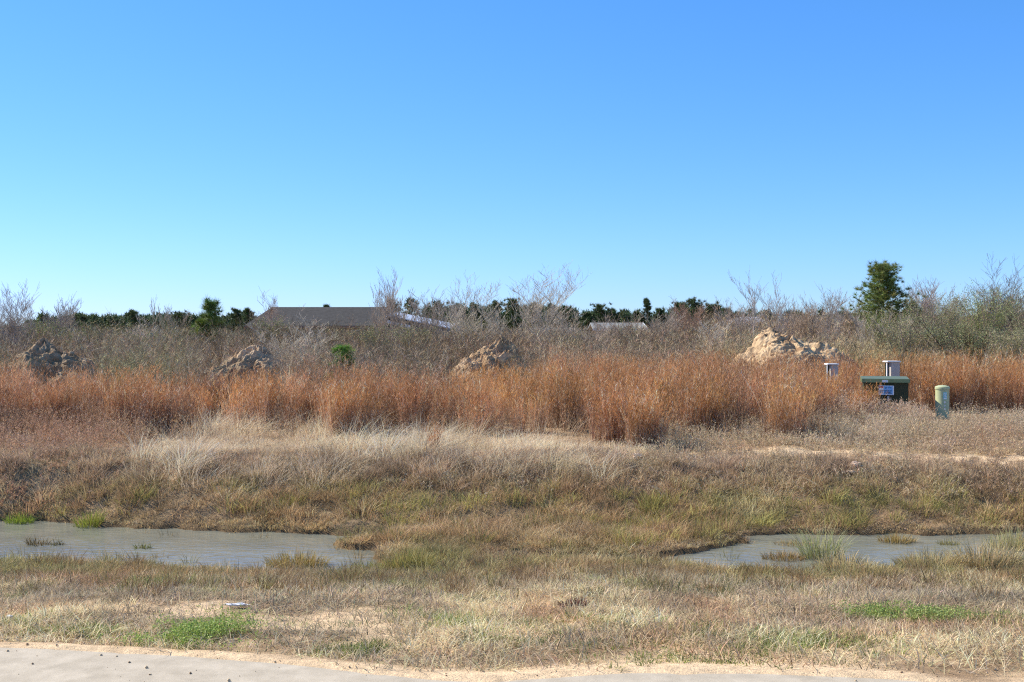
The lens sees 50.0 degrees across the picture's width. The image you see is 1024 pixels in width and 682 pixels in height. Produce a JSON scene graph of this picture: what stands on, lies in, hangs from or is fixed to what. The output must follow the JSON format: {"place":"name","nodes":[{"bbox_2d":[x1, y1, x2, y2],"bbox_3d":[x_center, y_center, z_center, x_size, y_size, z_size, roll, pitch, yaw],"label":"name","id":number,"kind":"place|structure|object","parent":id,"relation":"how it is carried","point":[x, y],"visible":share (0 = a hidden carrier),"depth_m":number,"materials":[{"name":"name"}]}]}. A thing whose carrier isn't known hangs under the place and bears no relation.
{"place":"outdoors","nodes":[
{"label":"outdoors","id":0,"kind":"place"},
{"bbox_2d":[98,401,663,499],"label":"pale grass","id":1,"kind":"structure","parent":0,"point":[532,442],"depth_m":14.97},
{"bbox_2d":[0,648,917,681],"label":"road","id":2,"kind":"structure","parent":0,"point":[50,665],"depth_m":5.41,"materials":[{"name":"concrete"}]},
{"bbox_2d":[0,365,1023,681],"bbox_3d":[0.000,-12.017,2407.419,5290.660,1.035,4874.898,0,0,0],"label":"ground","id":3,"kind":"structure","parent":0,"point":[670,667],"depth_m":7.55,"materials":[{"name":"soil"}]},
{"bbox_2d":[0,278,38,358],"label":"bare tree","id":4,"kind":"object","parent":3,"relation":"on","point":[11,322],"visible":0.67,"depth_m":37.74,"materials":[{"name":"grey plant"}]},
{"bbox_2d":[15,317,59,343],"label":"olive bush","id":5,"kind":"object","parent":3,"relation":"on","point":[40,327],"visible":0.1,"depth_m":43.92,"materials":[{"name":"green plant"}]},
{"bbox_2d":[0,338,112,392],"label":"dirt mound","id":6,"kind":"object","parent":3,"relation":"on","point":[41,347],"visible":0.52,"depth_m":29.57,"materials":[{"name":"soil"}]},
{"bbox_2d":[37,291,81,339],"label":"bare tree","id":7,"kind":"object","parent":3,"relation":"on","point":[62,321],"visible":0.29,"depth_m":50.13,"materials":[{"name":"grey plant"}]},
{"bbox_2d":[51,294,79,334],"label":"bare tree","id":8,"kind":"object","parent":3,"relation":"on","point":[59,314],"visible":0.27,"depth_m":52.06,"materials":[{"name":"grey plant"}]},
{"bbox_2d":[71,312,93,332],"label":"pine tree","id":9,"kind":"object","parent":3,"relation":"on","point":[79,317],"visible":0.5,"depth_m":182.88,"materials":[{"name":"green plant"}]},
{"bbox_2d":[115,308,144,331],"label":"pine tree","id":10,"kind":"object","parent":3,"relation":"on","point":[131,312],"visible":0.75,"depth_m":184.69,"materials":[{"name":"green plant"}]},
{"bbox_2d":[94,361,175,431],"bbox_3d":[-6.184,0.893,18.089,1.319,1.251,1.382,0,0,0],"label":"grass clump","id":11,"kind":"object","parent":3,"relation":"on","point":[123,391],"visible":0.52,"depth_m":17.98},
{"bbox_2d":[119,313,168,357],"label":"bare tree","id":12,"kind":"object","parent":3,"relation":"on","point":[141,329],"visible":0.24,"depth_m":41.93,"materials":[{"name":"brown plant"}]},
{"bbox_2d":[158,304,191,341],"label":"bare tree","id":13,"kind":"object","parent":3,"relation":"on","point":[169,319],"visible":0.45,"depth_m":53.72,"materials":[{"name":"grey plant"}]},
{"bbox_2d":[158,309,197,332],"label":"pine tree","id":14,"kind":"object","parent":3,"relation":"on","point":[179,315],"visible":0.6,"depth_m":172.75,"materials":[{"name":"green plant"}]},
{"bbox_2d":[97,601,287,651],"bbox_3d":[-1.819,1.666,6.478,1.031,0.222,1.420,0,0,0],"label":"clover","id":15,"kind":"object","parent":3,"relation":"on","point":[196,631],"visible":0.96,"depth_m":6.31,"materials":[{"name":"green plant"}]},
{"bbox_2d":[188,317,217,349],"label":"bush","id":16,"kind":"object","parent":3,"relation":"on","point":[202,321],"visible":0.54,"depth_m":46.92,"materials":[{"name":"green plant"}]},
{"bbox_2d":[196,294,225,334],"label":"pine tree","id":17,"kind":"object","parent":3,"relation":"on","point":[209,307],"visible":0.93,"depth_m":51.93,"materials":[{"name":"green plant"}]},
{"bbox_2d":[224,306,243,331],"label":"pine tree","id":18,"kind":"object","parent":3,"relation":"on","point":[235,315],"visible":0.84,"depth_m":178.50,"materials":[{"name":"green plant"}]},
{"bbox_2d":[237,307,255,331],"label":"pine tree","id":19,"kind":"object","parent":3,"relation":"on","point":[246,314],"visible":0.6,"depth_m":176.48,"materials":[{"name":"green plant"}]},
{"bbox_2d":[200,342,304,394],"bbox_3d":[-7.055,0.649,28.995,3.579,1.463,2.904,0,0,0],"label":"dirt mound","id":20,"kind":"object","parent":3,"relation":"on","point":[245,356],"visible":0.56,"depth_m":28.45,"materials":[{"name":"soil"}]},
{"bbox_2d":[247,290,287,335],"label":"bare tree","id":21,"kind":"object","parent":3,"relation":"on","point":[271,310],"visible":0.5,"depth_m":52.67,"materials":[{"name":"grey plant"}]},
{"bbox_2d":[249,313,291,348],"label":"olive bush","id":22,"kind":"object","parent":3,"relation":"on","point":[268,325],"visible":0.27,"depth_m":44.03,"materials":[{"name":"green plant"}]},
{"bbox_2d":[246,305,342,361],"bbox_3d":[-6.205,0.198,31.038,2.766,2.508,1.672,0,0,0],"label":"bush","id":23,"kind":"object","parent":3,"relation":"on","point":[304,339],"visible":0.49,"depth_m":31.13,"materials":[{"name":"brown plant"}]},
{"bbox_2d":[244,307,388,335],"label":"house","id":24,"kind":"structure","parent":3,"relation":"on","point":[329,314],"depth_m":120.27,"materials":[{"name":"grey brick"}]},
{"bbox_2d":[326,343,361,382],"bbox_3d":[-3.696,0.769,24.265,0.965,1.516,1.065,0,0,0],"label":"pine sapling","id":25,"kind":"object","parent":3,"relation":"on","point":[342,348],"visible":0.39,"depth_m":24.12,"materials":[{"name":"green plant"}]},
{"bbox_2d":[315,377,390,436],"bbox_3d":[-2.452,1.013,17.043,1.177,1.018,0.841,0,0,-25],"label":"grass clump","id":26,"kind":"object","parent":3,"relation":"on","point":[343,406],"visible":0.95,"depth_m":16.92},
{"bbox_2d":[357,319,402,363],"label":"olive bush","id":27,"kind":"object","parent":3,"relation":"on","point":[378,332],"visible":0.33,"depth_m":39.76,"materials":[{"name":"green plant"}]},
{"bbox_2d":[366,272,397,346],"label":"bare tree","id":28,"kind":"object","parent":3,"relation":"on","point":[386,312],"visible":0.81,"depth_m":45.75,"materials":[{"name":"grey plant"}]},
{"bbox_2d":[370,269,410,348],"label":"bare tree","id":29,"kind":"object","parent":3,"relation":"on","point":[393,313],"visible":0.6,"depth_m":47.04,"materials":[{"name":"grey plant"}]},
{"bbox_2d":[380,283,419,347],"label":"bare tree","id":30,"kind":"object","parent":3,"relation":"on","point":[404,320],"visible":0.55,"depth_m":47.91,"materials":[{"name":"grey plant"}]},
{"bbox_2d":[365,545,440,571],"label":"sedge tuft","id":31,"kind":"object","parent":3,"relation":"on","point":[409,559],"visible":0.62,"depth_m":10.21,"materials":[{"name":"green plant"}]},
{"bbox_2d":[389,325,440,356],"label":"olive bush","id":32,"kind":"object","parent":3,"relation":"on","point":[411,335],"visible":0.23,"depth_m":41.86,"materials":[{"name":"green plant"}]},
{"bbox_2d":[385,313,449,333],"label":"metal roofed shed","id":33,"kind":"structure","parent":3,"relation":"on","point":[410,317],"depth_m":122.99,"materials":[{"name":"grey"}]},
{"bbox_2d":[418,413,444,448],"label":"grass clump","id":34,"kind":"object","parent":3,"relation":"on","point":[434,436],"visible":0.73,"depth_m":14.87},
{"bbox_2d":[406,286,457,342],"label":"bare tree","id":35,"kind":"object","parent":3,"relation":"on","point":[433,318],"visible":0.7,"depth_m":49.86,"materials":[{"name":"grey plant"}]},
{"bbox_2d":[409,270,510,349],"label":"bare tree","id":36,"kind":"object","parent":3,"relation":"on","point":[478,328],"visible":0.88,"depth_m":41.96,"materials":[{"name":"grey plant"}]},
{"bbox_2d":[441,287,480,358],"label":"bare tree","id":37,"kind":"object","parent":3,"relation":"on","point":[452,315],"visible":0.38,"depth_m":45.67,"materials":[{"name":"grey plant"}]},
{"bbox_2d":[447,314,488,348],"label":"olive bush","id":38,"kind":"object","parent":3,"relation":"on","point":[470,323],"visible":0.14,"depth_m":43.86,"materials":[{"name":"green plant"}]},
{"bbox_2d":[429,335,532,389],"bbox_3d":[-0.672,0.570,30.958,3.582,1.578,2.786,0,0,0],"label":"dirt mound","id":39,"kind":"object","parent":3,"relation":"on","point":[486,353],"visible":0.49,"depth_m":30.52,"materials":[{"name":"soil"}]},
{"bbox_2d":[484,299,504,330],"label":"pine tree","id":40,"kind":"object","parent":3,"relation":"on","point":[499,305],"visible":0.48,"depth_m":178.66,"materials":[{"name":"green plant"}]},
{"bbox_2d":[1,302,989,335],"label":"treeline","id":41,"kind":"object","parent":3,"relation":"on","point":[628,314],"visible":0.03,"depth_m":196.62,"materials":[{"name":"plant"}]},
{"bbox_2d":[476,296,524,339],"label":"bare tree","id":42,"kind":"object","parent":3,"relation":"on","point":[498,327],"visible":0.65,"depth_m":45.61,"materials":[{"name":"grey plant"}]},
{"bbox_2d":[0,296,1022,352],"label":"brush","id":43,"kind":"object","parent":3,"relation":"on","point":[849,323],"visible":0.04,"depth_m":62.66,"materials":[{"name":"brown plant"}]},
{"bbox_2d":[0,519,1023,675],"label":"verge grass","id":44,"kind":"structure","parent":3,"relation":"on","point":[456,582],"depth_m":7.61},
{"bbox_2d":[0,437,1023,556],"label":"bank grass","id":45,"kind":"structure","parent":3,"relation":"on","point":[672,523],"depth_m":13.29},
{"bbox_2d":[0,343,1023,438],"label":"tall orange grass","id":46,"kind":"structure","parent":3,"relation":"on","point":[712,384],"depth_m":19.04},
{"bbox_2d":[0,379,1023,520],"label":"brown weeds","id":47,"kind":"object","parent":3,"relation":"on","point":[893,420],"visible":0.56,"depth_m":16.17,"materials":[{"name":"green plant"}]},
{"bbox_2d":[0,310,1023,385],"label":"brush","id":48,"kind":"object","parent":3,"relation":"on","point":[237,340],"visible":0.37,"depth_m":37.16,"materials":[{"name":"brown plant"}]},
{"bbox_2d":[0,326,1023,404],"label":"front brush","id":49,"kind":"object","parent":3,"relation":"on","point":[294,357],"visible":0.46,"depth_m":27.19,"materials":[{"name":"brown plant"}]},
{"bbox_2d":[500,297,525,330],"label":"pine tree","id":50,"kind":"object","parent":3,"relation":"on","point":[512,311],"visible":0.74,"depth_m":174.39,"materials":[{"name":"green plant"}]},
{"bbox_2d":[4,626,1023,681],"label":"gravel","id":51,"kind":"structure","parent":3,"relation":"on","point":[228,679],"depth_m":5.78,"materials":[{"name":"gravel"}]},
{"bbox_2d":[495,260,587,353],"bbox_3d":[1.397,-0.828,39.701,3.369,4.380,3.051,0,0,-44],"label":"bare tree","id":52,"kind":"object","parent":3,"relation":"on","point":[539,306],"visible":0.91,"depth_m":39.60,"materials":[{"name":"grey plant"}]},
{"bbox_2d":[552,305,582,330],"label":"pine tree","id":53,"kind":"object","parent":3,"relation":"on","point":[568,313],"visible":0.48,"depth_m":180.75,"materials":[{"name":"green plant"}]},
{"bbox_2d":[574,310,596,332],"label":"pine tree","id":54,"kind":"object","parent":3,"relation":"on","point":[587,316],"visible":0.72,"depth_m":182.59,"materials":[{"name":"green plant"}]},
{"bbox_2d":[564,312,616,355],"bbox_3d":[2.629,0.235,36.161,1.781,2.394,1.396,0,0,0],"label":"bare tree","id":55,"kind":"object","parent":3,"relation":"on","point":[596,334],"visible":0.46,"depth_m":36.14,"materials":[{"name":"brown plant"}]},
{"bbox_2d":[586,302,611,322],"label":"pine tree","id":56,"kind":"object","parent":3,"relation":"on","point":[598,308],"visible":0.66,"depth_m":183.42,"materials":[{"name":"green plant"}]},
{"bbox_2d":[581,376,653,444],"bbox_3d":[1.563,1.024,16.140,1.005,1.065,1.060,0,0,-28],"label":"grass clump","id":57,"kind":"object","parent":3,"relation":"on","point":[608,417],"visible":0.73,"depth_m":16.14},
{"bbox_2d":[601,310,642,348],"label":"bare tree","id":58,"kind":"object","parent":3,"relation":"on","point":[625,328],"visible":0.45,"depth_m":41.97,"materials":[{"name":"grey plant"}]},
{"bbox_2d":[607,383,682,449],"bbox_3d":[1.893,1.079,15.707,1.091,1.012,0.954,0,0,0],"label":"grass clump","id":59,"kind":"object","parent":3,"relation":"on","point":[645,418],"visible":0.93,"depth_m":15.60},
{"bbox_2d":[637,297,655,326],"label":"pine tree","id":60,"kind":"object","parent":3,"relation":"on","point":[646,303],"visible":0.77,"depth_m":180.97,"materials":[{"name":"green plant"}]},
{"bbox_2d":[641,297,687,349],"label":"bare tree","id":61,"kind":"object","parent":3,"relation":"on","point":[673,318],"visible":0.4,"depth_m":43.70,"materials":[{"name":"brown plant"}]},
{"bbox_2d":[666,301,708,343],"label":"bare tree","id":62,"kind":"object","parent":3,"relation":"on","point":[695,318],"visible":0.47,"depth_m":47.62,"materials":[{"name":"brown plant"}]},
{"bbox_2d":[685,295,706,322],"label":"pine tree","id":63,"kind":"object","parent":3,"relation":"on","point":[692,303],"visible":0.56,"depth_m":179.96,"materials":[{"name":"green plant"}]},
{"bbox_2d":[694,318,741,353],"bbox_3d":[7.204,0.243,37.880,1.829,2.231,1.950,0,0,0],"label":"bare tree","id":64,"kind":"object","parent":3,"relation":"on","point":[715,336],"visible":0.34,"depth_m":37.87,"materials":[{"name":"brown plant"}]},
{"bbox_2d":[711,287,780,341],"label":"bare tree","id":65,"kind":"object","parent":3,"relation":"on","point":[739,321],"visible":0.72,"depth_m":55.99,"materials":[{"name":"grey plant"}]},
{"bbox_2d":[727,270,768,333],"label":"bare tree","id":66,"kind":"object","parent":3,"relation":"on","point":[754,306],"visible":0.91,"depth_m":52.80,"materials":[{"name":"grey plant"}]},
{"bbox_2d":[731,560,789,575],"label":"sedge tuft","id":67,"kind":"object","parent":3,"relation":"on","point":[758,567],"visible":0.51,"depth_m":10.03,"materials":[{"name":"brown plant"}]},
{"bbox_2d":[753,272,798,333],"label":"bare tree","id":68,"kind":"object","parent":3,"relation":"on","point":[780,309],"visible":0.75,"depth_m":52.37,"materials":[{"name":"grey plant"}]},
{"bbox_2d":[744,362,828,443],"bbox_3d":[4.201,0.922,16.808,1.224,1.324,1.512,0,0,0],"label":"grass clump","id":69,"kind":"object","parent":3,"relation":"on","point":[792,414],"visible":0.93,"depth_m":16.59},
{"bbox_2d":[727,327,860,381],"bbox_3d":[6.899,0.520,27.009,3.973,1.725,3.198,0,0,0],"label":"dirt mound","id":70,"kind":"object","parent":3,"relation":"on","point":[771,339],"visible":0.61,"depth_m":26.48,"materials":[{"name":"soil"}]},
{"bbox_2d":[785,298,826,342],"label":"bare tree","id":71,"kind":"object","parent":3,"relation":"on","point":[804,322],"visible":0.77,"depth_m":47.93,"materials":[{"name":"brown plant"}]},
{"bbox_2d":[797,281,850,343],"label":"bare tree","id":72,"kind":"object","parent":3,"relation":"on","point":[831,316],"visible":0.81,"depth_m":55.83,"materials":[{"name":"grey plant"}]},
{"bbox_2d":[824,363,838,408],"bbox_3d":[6.655,0.986,22.869,0.255,1.040,0.207,0,0,-4],"label":"steel pedestal","id":73,"kind":"object","parent":3,"relation":"on","point":[831,366],"visible":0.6,"depth_m":22.81,"materials":[{"name":"grey paint"}]},
{"bbox_2d":[822,294,877,344],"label":"bare tree","id":74,"kind":"object","parent":3,"relation":"on","point":[841,317],"visible":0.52,"depth_m":54.92,"materials":[{"name":"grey plant"}]},
{"bbox_2d":[842,378,887,421],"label":"grass clump","id":75,"kind":"object","parent":3,"relation":"on","point":[867,394],"visible":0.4,"depth_m":19.57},
{"bbox_2d":[830,561,907,577],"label":"sedge tuft","id":76,"kind":"object","parent":3,"relation":"on","point":[873,566],"visible":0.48,"depth_m":9.93,"materials":[{"name":"beige plant"}]},
{"bbox_2d":[850,301,890,353],"bbox_3d":[13.189,-0.066,39.767,1.705,2.910,1.454,0,0,-15],"label":"bare tree","id":77,"kind":"object","parent":3,"relation":"on","point":[863,328],"visible":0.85,"depth_m":39.79,"materials":[{"name":"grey plant"}]},
{"bbox_2d":[839,258,927,328],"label":"pine tree","id":78,"kind":"object","parent":3,"relation":"on","point":[884,288],"visible":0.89,"depth_m":42.63,"materials":[{"name":"green plant"}]},
{"bbox_2d":[860,376,909,414],"bbox_3d":[7.059,1.070,20.797,0.860,0.786,0.682,0,0,15],"label":"transformer cabinet","id":79,"kind":"object","parent":3,"relation":"on","point":[896,387],"visible":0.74,"depth_m":20.55,"materials":[{"name":"metal"}]},
{"bbox_2d":[805,597,965,623],"bbox_3d":[2.430,1.772,7.164,1.036,0.151,0.767,0,0,0],"label":"clover","id":80,"kind":"object","parent":3,"relation":"on","point":[877,613],"visible":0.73,"depth_m":7.18,"materials":[{"name":"green plant"}]},
{"bbox_2d":[860,306,922,358],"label":"olive bush","id":81,"kind":"object","parent":3,"relation":"on","point":[879,328],"visible":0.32,"depth_m":39.79,"materials":[{"name":"green plant"}]},
{"bbox_2d":[883,361,900,375],"bbox_3d":[7.774,0.959,22.482,0.295,1.106,0.234,0,0,-4],"label":"steel pedestal","id":82,"kind":"object","parent":3,"relation":"on","point":[892,368],"visible":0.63,"depth_m":22.41,"materials":[{"name":"grey metal"}]},
{"bbox_2d":[868,304,926,348],"bbox_3d":[13.517,0.021,37.903,1.967,2.700,1.486,0,0,-32],"label":"bare tree","id":83,"kind":"object","parent":3,"relation":"on","point":[899,328],"visible":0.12,"depth_m":37.80,"materials":[{"name":"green plant"}]},
{"bbox_2d":[873,315,950,365],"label":"olive bush","id":84,"kind":"object","parent":3,"relation":"on","point":[909,337],"visible":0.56,"depth_m":30.90,"materials":[{"name":"green plant"}]},
{"bbox_2d":[902,277,945,331],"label":"bare tree","id":85,"kind":"object","parent":3,"relation":"on","point":[930,299],"visible":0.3,"depth_m":46.19,"materials":[{"name":"grey plant"}]},
{"bbox_2d":[889,545,969,571],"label":"sedge tuft","id":86,"kind":"object","parent":3,"relation":"on","point":[928,559],"visible":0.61,"depth_m":10.20,"materials":[{"name":"beige plant"}]},
{"bbox_2d":[866,598,1009,622],"bbox_3d":[2.697,1.755,7.104,0.750,0.155,0.653,0,0,-29],"label":"clover","id":87,"kind":"object","parent":3,"relation":"on","point":[931,610],"visible":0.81,"depth_m":7.04,"materials":[{"name":"green plant"}]},
{"bbox_2d":[900,289,976,355],"bbox_3d":[13.997,-0.201,36.163,2.095,2.987,1.958,0,0,38],"label":"olive bush","id":88,"kind":"object","parent":3,"relation":"on","point":[949,312],"visible":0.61,"depth_m":35.94,"materials":[{"name":"green plant"}]},
{"bbox_2d":[935,385,949,418],"bbox_3d":[7.998,1.174,20.407,0.263,0.713,0.263,0,0,0],"label":"round pedestal","id":89,"kind":"object","parent":3,"relation":"on","point":[941,394],"visible":0.85,"depth_m":20.30,"materials":[{"name":"green plastic"}]},
{"bbox_2d":[918,278,972,338],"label":"bare tree","id":90,"kind":"object","parent":3,"relation":"on","point":[947,301],"visible":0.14,"depth_m":46.88,"materials":[{"name":"grey plant"}]},
{"bbox_2d":[910,316,1000,383],"bbox_3d":[12.367,0.255,30.596,2.191,2.244,2.136,0,0,12],"label":"olive bush","id":91,"kind":"object","parent":3,"relation":"on","point":[964,335],"visible":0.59,"depth_m":30.53,"materials":[{"name":"green plant"}]},
{"bbox_2d":[937,531,1023,570],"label":"sedge tuft","id":92,"kind":"object","parent":3,"relation":"on","point":[1002,557],"visible":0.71,"depth_m":10.26,"materials":[{"name":"beige plant"}]},
{"bbox_2d":[940,280,1023,354],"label":"olive bush","id":93,"kind":"object","parent":3,"relation":"on","point":[982,314],"visible":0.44,"depth_m":36.90,"materials":[{"name":"green plant"}]},
{"bbox_2d":[965,281,1021,337],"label":"bare tree","id":94,"kind":"object","parent":3,"relation":"on","point":[1000,307],"visible":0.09,"depth_m":42.06,"materials":[{"name":"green plant"}]},
{"bbox_2d":[970,253,1023,339],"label":"bare tree","id":95,"kind":"object","parent":3,"relation":"on","point":[1012,289],"visible":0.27,"depth_m":41.79,"materials":[{"name":"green plant"}]},
{"bbox_2d":[974,324,1023,368],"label":"olive bush","id":96,"kind":"object","parent":3,"relation":"on","point":[1018,339],"visible":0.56,"depth_m":29.34,"materials":[{"name":"green plant"}]},
{"bbox_2d":[996,287,1023,342],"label":"olive bush","id":97,"kind":"object","parent":3,"relation":"on","point":[1013,311],"visible":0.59,"depth_m":34.08,"materials":[{"name":"green plant"}]},
{"bbox_2d":[0,521,1023,572],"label":"water","id":98,"kind":"structure","parent":0,"point":[220,547],"depth_m":11.66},
{"bbox_2d":[2,511,37,523],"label":"sedge tuft","id":99,"kind":"object","parent":98,"relation":"on","point":[22,521],"visible":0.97,"depth_m":13.10,"materials":[{"name":"green plant"}]},
{"bbox_2d":[72,510,109,527],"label":"sedge tuft","id":100,"kind":"object","parent":98,"relation":"on","point":[87,522],"visible":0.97,"depth_m":12.88,"materials":[{"name":"green plant"}]},
{"bbox_2d":[262,544,330,568],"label":"sedge tuft","id":101,"kind":"object","parent":98,"relation":"on","point":[301,558],"visible":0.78,"depth_m":10.68,"materials":[{"name":"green plant"}]},
{"bbox_2d":[759,549,810,561],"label":"sedge tuft","id":102,"kind":"object","parent":98,"relation":"on","point":[790,556],"visible":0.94,"depth_m":11.00,"materials":[{"name":"brown plant"}]},
{"bbox_2d":[785,517,863,559],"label":"sedge tuft","id":103,"kind":"object","parent":98,"relation":"on","point":[814,551],"visible":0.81,"depth_m":11.03,"materials":[{"name":"green plant"}]},
{"bbox_2d":[805,546,882,570],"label":"sedge tuft","id":104,"kind":"object","parent":98,"relation":"on","point":[842,562],"visible":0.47,"depth_m":10.49,"materials":[{"name":"beige plant"}]},
{"bbox_2d":[874,530,917,543],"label":"sedge tuft","id":105,"kind":"object","parent":98,"relation":"on","point":[894,539],"visible":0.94,"depth_m":11.90,"materials":[{"name":"beige plant"}]},
{"bbox_2d":[979,525,1023,550],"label":"sedge tuft","id":106,"kind":"object","parent":98,"relation":"on","point":[1016,539],"visible":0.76,"depth_m":11.57,"materials":[{"name":"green plant"}]},
{"bbox_2d":[0,395,1023,510],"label":"loose stalk grass","id":107,"kind":"structure","parent":0,"point":[557,441],"depth_m":14.94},
{"bbox_2d":[0,0,1023,324],"label":"sky","id":108,"kind":"structure","parent":0,"point":[176,153],"materials":[{"name":"blue"}]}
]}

